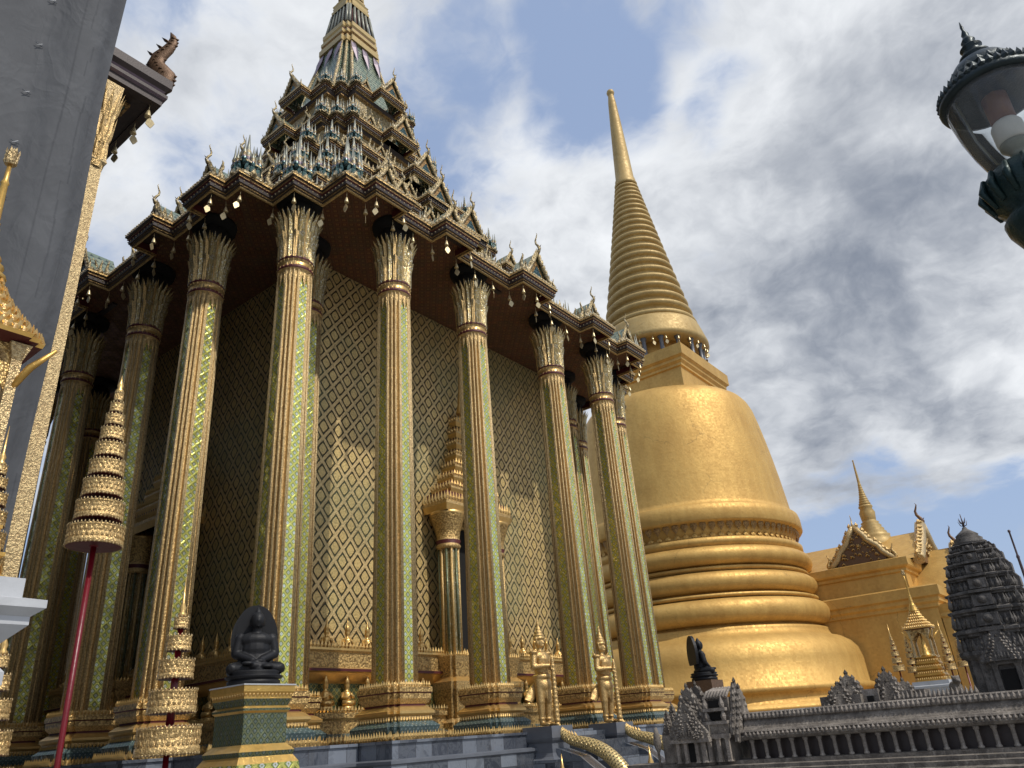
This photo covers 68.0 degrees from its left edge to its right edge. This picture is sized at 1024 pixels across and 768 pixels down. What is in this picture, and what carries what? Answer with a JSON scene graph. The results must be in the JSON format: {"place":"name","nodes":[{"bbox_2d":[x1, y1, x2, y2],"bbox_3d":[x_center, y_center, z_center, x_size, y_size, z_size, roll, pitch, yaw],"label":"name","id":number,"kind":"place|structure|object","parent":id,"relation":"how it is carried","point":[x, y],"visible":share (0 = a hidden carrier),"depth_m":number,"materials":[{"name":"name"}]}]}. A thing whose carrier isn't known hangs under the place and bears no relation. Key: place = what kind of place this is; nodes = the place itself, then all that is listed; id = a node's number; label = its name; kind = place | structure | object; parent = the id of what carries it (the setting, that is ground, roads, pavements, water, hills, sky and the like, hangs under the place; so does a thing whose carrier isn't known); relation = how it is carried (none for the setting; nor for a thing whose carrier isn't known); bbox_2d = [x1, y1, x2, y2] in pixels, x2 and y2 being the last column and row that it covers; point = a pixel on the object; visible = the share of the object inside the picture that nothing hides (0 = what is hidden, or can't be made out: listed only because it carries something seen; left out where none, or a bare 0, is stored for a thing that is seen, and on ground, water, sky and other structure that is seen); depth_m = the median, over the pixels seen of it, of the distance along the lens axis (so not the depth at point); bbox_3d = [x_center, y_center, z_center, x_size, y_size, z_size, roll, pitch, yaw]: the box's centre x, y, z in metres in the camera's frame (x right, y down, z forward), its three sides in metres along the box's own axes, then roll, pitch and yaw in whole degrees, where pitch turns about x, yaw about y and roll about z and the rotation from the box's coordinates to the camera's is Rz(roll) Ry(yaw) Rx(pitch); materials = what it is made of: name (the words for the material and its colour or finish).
{"place":"outdoors","nodes":[
{"label":"outdoors","id":0,"kind":"place"},
{"bbox_2d":[0,0,178,643],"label":"wrapped building","id":1,"kind":"structure","parent":0,"point":[80,93],"depth_m":9.51,"materials":[{"name":"grey stone"}]},
{"bbox_2d":[111,140,117,162],"bbox_3d":[-6.319,-3.704,12.085,0.127,0.471,0.094,5,-26,-19],"label":"wind bell","id":2,"kind":"object","parent":1,"relation":"hanging from","point":[114,157],"visible":1,"depth_m":12.04,"materials":[{"name":"metal"}]},
{"bbox_2d":[129,121,137,143],"bbox_3d":[-5.862,-3.892,11.757,0.095,0.471,0.119,-11,-26,15],"label":"wind bell","id":3,"kind":"object","parent":1,"relation":"hanging from","point":[133,139],"visible":1,"depth_m":11.72,"materials":[{"name":"metal"}]},
{"bbox_2d":[144,106,153,127],"bbox_3d":[-5.483,-4.063,11.488,0.158,0.497,0.106,0,-28,-9],"label":"wind bell","id":4,"kind":"object","parent":1,"relation":"hanging from","point":[149,122],"visible":1,"depth_m":11.45,"materials":[{"name":"metal"}]},
{"bbox_2d":[19,0,1023,583],"label":"sky","id":5,"kind":"structure","parent":0,"point":[811,205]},
{"bbox_2d":[648,745,653,762],"bbox_3d":[1.831,5.356,9.594,0.200,1.430,0.200,-22,-30,33],"label":"finial post","id":6,"kind":"object","parent":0,"point":[650,759],"visible":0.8,"depth_m":9.81,"materials":[{"name":"gold metal"}]},
{"bbox_2d":[949,675,963,691],"bbox_3d":[5.602,3.832,9.573,0.167,0.290,0.331,-7,-25,6],"label":"stone lion","id":7,"kind":"object","parent":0,"point":[955,682],"visible":0.47,"depth_m":9.50},
{"bbox_2d":[943,514,1023,692],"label":"stone tower","id":8,"kind":"structure","parent":0,"point":[983,582],"depth_m":7.79,"materials":[{"name":"grey stone"}]},
{"bbox_2d":[1007,530,1023,576],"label":"lightning pole","id":9,"kind":"object","parent":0,"point":[1018,558],"visible":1,"depth_m":9.90,"materials":[{"name":"grey metal"}]},
{"label":"ground","id":10,"kind":"structure","parent":0,"visible":0},
{"bbox_2d":[0,426,9,568],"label":"tiered umbrella","id":11,"kind":"object","parent":10,"relation":"on","point":[3,495],"visible":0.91,"depth_m":5.99,"materials":[{"name":"red paint"}]},
{"bbox_2d":[0,639,13,767],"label":"tiered umbrella","id":12,"kind":"object","parent":10,"relation":"on","point":[5,736],"visible":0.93,"depth_m":5.45,"materials":[{"name":"red paint"}]},
{"bbox_2d":[0,146,57,685],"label":"golden shrine","id":13,"kind":"object","parent":10,"relation":"on","point":[22,340],"visible":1,"depth_m":4.40,"materials":[{"name":"gold stone"}]},
{"bbox_2d":[54,375,125,767],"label":"tiered umbrella","id":14,"kind":"object","parent":10,"relation":"on","point":[94,528],"visible":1,"depth_m":6.23,"materials":[{"name":"red paint"}]},
{"bbox_2d":[132,578,202,767],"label":"tiered umbrella","id":15,"kind":"object","parent":10,"relation":"on","point":[167,739],"visible":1,"depth_m":5.83,"materials":[{"name":"red paint"}]},
{"bbox_2d":[196,683,298,767],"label":"statue pedestal","id":16,"kind":"object","parent":10,"relation":"on","point":[250,722],"visible":1,"depth_m":6.92,"materials":[{"name":"green tile"}]},
{"bbox_2d":[224,605,284,685],"bbox_3d":[-2.490,2.531,7.389,0.540,0.775,0.496,8,-28,-24],"label":"buddha statue","id":17,"kind":"object","parent":16,"relation":"on","point":[254,646],"visible":1,"depth_m":7.31,"materials":[{"name":"black stone"}]},
{"bbox_2d":[0,0,677,767],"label":"temple hall","id":18,"kind":"structure","parent":10,"relation":"on","point":[356,460],"depth_m":16.85,"materials":[{"name":"stone"}]},
{"bbox_2d":[68,321,74,335],"bbox_3d":[-10.948,-1.410,18.895,0.097,0.482,0.138,-21,-31,37],"label":"wind bell","id":19,"kind":"object","parent":18,"relation":"hanging from","point":[70,332],"visible":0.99,"depth_m":18.86,"materials":[{"name":"metal"}]},
{"bbox_2d":[74,297,79,310],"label":"wind bell","id":20,"kind":"object","parent":18,"relation":"hanging from","point":[77,302],"visible":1,"depth_m":17.89,"materials":[{"name":"metal"}]},
{"bbox_2d":[83,309,87,326],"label":"wind bell","id":21,"kind":"object","parent":18,"relation":"hanging from","point":[86,317],"visible":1,"depth_m":18.52,"materials":[{"name":"metal"}]},
{"bbox_2d":[86,287,90,302],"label":"wind bell","id":22,"kind":"object","parent":18,"relation":"hanging from","point":[88,294],"visible":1,"depth_m":17.60,"materials":[{"name":"metal"}]},
{"bbox_2d":[105,292,109,308],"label":"wind bell","id":23,"kind":"object","parent":18,"relation":"hanging from","point":[107,300],"visible":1,"depth_m":17.92,"materials":[{"name":"metal"}]},
{"bbox_2d":[120,283,124,299],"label":"wind bell","id":24,"kind":"object","parent":18,"relation":"hanging from","point":[122,294],"visible":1,"depth_m":17.55,"materials":[{"name":"metal"}]},
{"bbox_2d":[131,248,135,265],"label":"wind bell","id":25,"kind":"object","parent":18,"relation":"hanging from","point":[133,257],"visible":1,"depth_m":16.45,"materials":[{"name":"metal"}]},
{"bbox_2d":[150,233,155,249],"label":"wind bell","id":26,"kind":"object","parent":18,"relation":"hanging from","point":[152,243],"visible":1,"depth_m":16.01,"materials":[{"name":"metal"}]},
{"bbox_2d":[151,257,155,276],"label":"wind bell","id":27,"kind":"object","parent":18,"relation":"hanging from","point":[153,265],"visible":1,"depth_m":16.80,"materials":[{"name":"metal"}]},
{"bbox_2d":[170,242,175,258],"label":"wind bell","id":28,"kind":"object","parent":18,"relation":"hanging from","point":[172,252],"visible":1,"depth_m":16.34,"materials":[{"name":"metal"}]},
{"bbox_2d":[186,230,189,249],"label":"wind bell","id":29,"kind":"object","parent":18,"relation":"hanging from","point":[188,238],"visible":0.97,"depth_m":16.02,"materials":[{"name":"metal"}]},
{"bbox_2d":[186,215,191,229],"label":"wind bell","id":30,"kind":"object","parent":18,"relation":"hanging from","point":[188,224],"visible":1,"depth_m":15.45,"materials":[{"name":"metal"}]},
{"bbox_2d":[202,223,206,237],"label":"wind bell","id":31,"kind":"object","parent":18,"relation":"hanging from","point":[204,226],"visible":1,"depth_m":15.70,"materials":[{"name":"metal"}]},
{"bbox_2d":[204,194,211,211],"bbox_3d":[-6.015,-3.588,15.061,0.136,0.480,0.106,1,-24,-5],"label":"wind bell","id":32,"kind":"object","parent":18,"relation":"hanging from","point":[207,207],"visible":1,"depth_m":15.02,"materials":[{"name":"metal"}]},
{"bbox_2d":[220,206,227,219],"bbox_3d":[-5.785,-3.495,15.291,0.100,0.482,0.144,-16,-28,24],"label":"wind bell","id":33,"kind":"object","parent":18,"relation":"hanging from","point":[223,215],"visible":1,"depth_m":15.25,"materials":[{"name":"metal"}]},
{"bbox_2d":[233,192,241,207],"bbox_3d":[-5.422,-3.651,15.025,0.144,0.479,0.107,-2,-28,0],"label":"wind bell","id":34,"kind":"object","parent":18,"relation":"hanging from","point":[236,203],"visible":1,"depth_m":14.98,"materials":[{"name":"metal"}]},
{"bbox_2d":[267,212,274,224],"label":"wind bell","id":35,"kind":"object","parent":18,"relation":"hanging from","point":[269,221],"visible":1,"depth_m":15.53,"materials":[{"name":"metal"}]},
{"bbox_2d":[291,192,295,211],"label":"wind bell","id":36,"kind":"object","parent":18,"relation":"hanging from","point":[293,207],"visible":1,"depth_m":15.16,"materials":[{"name":"metal"}]},
{"bbox_2d":[317,213,323,226],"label":"wind bell","id":37,"kind":"object","parent":18,"relation":"hanging from","point":[320,223],"visible":1,"depth_m":15.66,"materials":[{"name":"metal"}]},
{"bbox_2d":[343,196,348,211],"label":"wind bell","id":38,"kind":"object","parent":18,"relation":"hanging from","point":[346,201],"visible":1,"depth_m":15.27,"materials":[{"name":"metal"}]},
{"bbox_2d":[363,203,367,222],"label":"wind bell","id":39,"kind":"object","parent":18,"relation":"hanging from","point":[365,212],"visible":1,"depth_m":15.64,"materials":[{"name":"metal"}]},
{"bbox_2d":[372,196,378,214],"bbox_3d":[-2.775,-3.634,15.476,0.114,0.483,0.107,-18,-29,27],"label":"wind bell","id":40,"kind":"object","parent":18,"relation":"hanging from","point":[375,209],"visible":1,"depth_m":15.43,"materials":[{"name":"metal"}]},
{"bbox_2d":[401,217,407,230],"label":"wind bell","id":41,"kind":"object","parent":18,"relation":"hanging from","point":[405,226],"visible":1,"depth_m":15.99,"materials":[{"name":"metal"}]},
{"bbox_2d":[410,237,414,248],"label":"wind bell","id":42,"kind":"object","parent":18,"relation":"hanging from","point":[412,241],"visible":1,"depth_m":16.61,"materials":[{"name":"metal"}]},
{"bbox_2d":[444,236,449,252],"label":"wind bell","id":43,"kind":"object","parent":18,"relation":"hanging from","point":[447,249],"visible":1,"depth_m":16.80,"materials":[{"name":"metal"}]},
{"bbox_2d":[454,263,458,275],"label":"wind bell","id":44,"kind":"object","parent":18,"relation":"hanging from","point":[456,270],"visible":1,"depth_m":17.61,"materials":[{"name":"metal"}]},
{"bbox_2d":[469,253,472,267],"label":"wind bell","id":45,"kind":"object","parent":18,"relation":"hanging from","point":[470,258],"visible":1,"depth_m":17.39,"materials":[{"name":"metal"}]},
{"bbox_2d":[473,274,476,286],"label":"wind bell","id":46,"kind":"object","parent":18,"relation":"hanging from","point":[475,279],"visible":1,"depth_m":18.11,"materials":[{"name":"metal"}]},
{"bbox_2d":[508,293,513,306],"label":"wind bell","id":47,"kind":"object","parent":18,"relation":"hanging from","point":[511,303],"visible":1,"depth_m":19.05,"materials":[{"name":"metal"}]},
{"bbox_2d":[522,288,525,299],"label":"wind bell","id":48,"kind":"object","parent":18,"relation":"hanging from","point":[523,293],"visible":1,"depth_m":18.82,"materials":[{"name":"metal"}]},
{"bbox_2d":[535,295,540,307],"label":"wind bell","id":49,"kind":"object","parent":18,"relation":"hanging from","point":[538,305],"visible":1,"depth_m":19.21,"materials":[{"name":"metal"}]},
{"bbox_2d":[525,619,559,725],"bbox_3d":[0.607,5.434,14.406,0.537,1.945,0.791,-22,-30,33],"label":"guardian statue","id":50,"kind":"object","parent":18,"relation":"on","point":[541,665],"visible":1,"depth_m":14.21,"materials":[{"name":"gold metal"}]},
{"bbox_2d":[550,320,554,331],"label":"wind bell","id":51,"kind":"object","parent":18,"relation":"hanging from","point":[552,328],"visible":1,"depth_m":20.35,"materials":[{"name":"metal"}]},
{"bbox_2d":[590,626,622,722],"bbox_3d":[1.982,6.079,15.998,0.537,1.945,0.791,-22,-30,33],"label":"guardian statue","id":52,"kind":"object","parent":18,"relation":"on","point":[602,689],"visible":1,"depth_m":15.80,"materials":[{"name":"gold metal"}]},
{"bbox_2d":[551,709,628,767],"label":"naga balustrade","id":53,"kind":"object","parent":10,"relation":"on","point":[611,757],"visible":0.95,"depth_m":13.19,"materials":[{"name":"gold metal"}]},
{"bbox_2d":[616,710,663,750],"bbox_3d":[3.098,7.265,14.636,2.282,2.086,0.300,-22,-30,33],"label":"naga balustrade","id":54,"kind":"object","parent":10,"relation":"on","point":[639,735],"visible":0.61,"depth_m":15.11,"materials":[{"name":"gold metal"}]},
{"bbox_2d":[686,679,723,698],"bbox_3d":[3.525,6.368,13.083,0.640,2.336,0.640,-22,-30,33],"label":"statue pedestal","id":55,"kind":"object","parent":10,"relation":"on","point":[705,685],"visible":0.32,"depth_m":13.35,"materials":[{"name":"brown stone"}]},
{"bbox_2d":[686,636,717,680],"bbox_3d":[3.428,4.960,13.746,0.496,0.775,0.540,0,-25,-8],"label":"buddha statue","id":56,"kind":"object","parent":55,"relation":"on","point":[704,669],"visible":0.99,"depth_m":13.57,"materials":[{"name":"black stone"}]},
{"bbox_2d":[586,89,973,711],"bbox_3d":[9.440,-1.863,43.275,21.521,42.480,18.654,-22,-30,33],"label":"golden stupa","id":57,"kind":"object","parent":10,"relation":"on","point":[758,602],"visible":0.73,"depth_m":34.80,"materials":[{"name":"gold metal"}]},
{"bbox_2d":[627,666,1023,767],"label":"stone gallery","id":58,"kind":"object","parent":10,"relation":"on","point":[888,721],"visible":1,"depth_m":5.76,"materials":[{"name":"grey stone"}]},
{"bbox_2d":[887,625,904,676],"bbox_3d":[10.390,8.273,19.954,0.309,3.800,0.310,-22,-30,33],"label":"tiered umbrella","id":59,"kind":"object","parent":10,"relation":"on","point":[897,661],"visible":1,"depth_m":20.31,"materials":[{"name":"red paint"}]},
{"bbox_2d":[902,629,918,678],"bbox_3d":[10.735,8.257,19.869,0.309,3.710,0.310,-22,-30,33],"label":"tiered umbrella","id":60,"kind":"object","parent":10,"relation":"on","point":[913,668],"visible":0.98,"depth_m":20.24,"materials":[{"name":"red paint"}]},
{"bbox_2d":[901,570,951,693],"bbox_3d":[11.089,7.529,20.135,1.060,5.200,1.060,-22,-30,33],"label":"golden shrine","id":61,"kind":"object","parent":10,"relation":"on","point":[931,674],"visible":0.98,"depth_m":20.06,"materials":[{"name":"gold metal"}]},
{"bbox_2d":[920,634,931,656],"bbox_3d":[11.050,7.006,20.381,0.280,0.620,0.280,-22,-30,33],"label":"reliquary","id":62,"kind":"object","parent":61,"relation":"in","point":[925,651],"visible":0.95,"depth_m":20.27,"materials":[{"name":"gold metal"}]},
{"bbox_2d":[937,622,957,675],"bbox_3d":[11.528,8.027,19.555,0.309,3.750,0.310,-22,-30,33],"label":"tiered umbrella","id":63,"kind":"object","parent":10,"relation":"on","point":[949,665],"visible":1,"depth_m":19.89,"materials":[{"name":"red paint"}]},
{"bbox_2d":[954,631,972,688],"bbox_3d":[11.823,7.982,19.414,0.309,3.670,0.310,-22,-30,33],"label":"tiered umbrella","id":64,"kind":"object","parent":10,"relation":"on","point":[963,663],"visible":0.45,"depth_m":19.69,"materials":[{"name":"red paint"}]},
{"bbox_2d":[936,22,1023,248],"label":"street lamp","id":65,"kind":"object","parent":10,"relation":"on","point":[984,89],"visible":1,"depth_m":3.48,"materials":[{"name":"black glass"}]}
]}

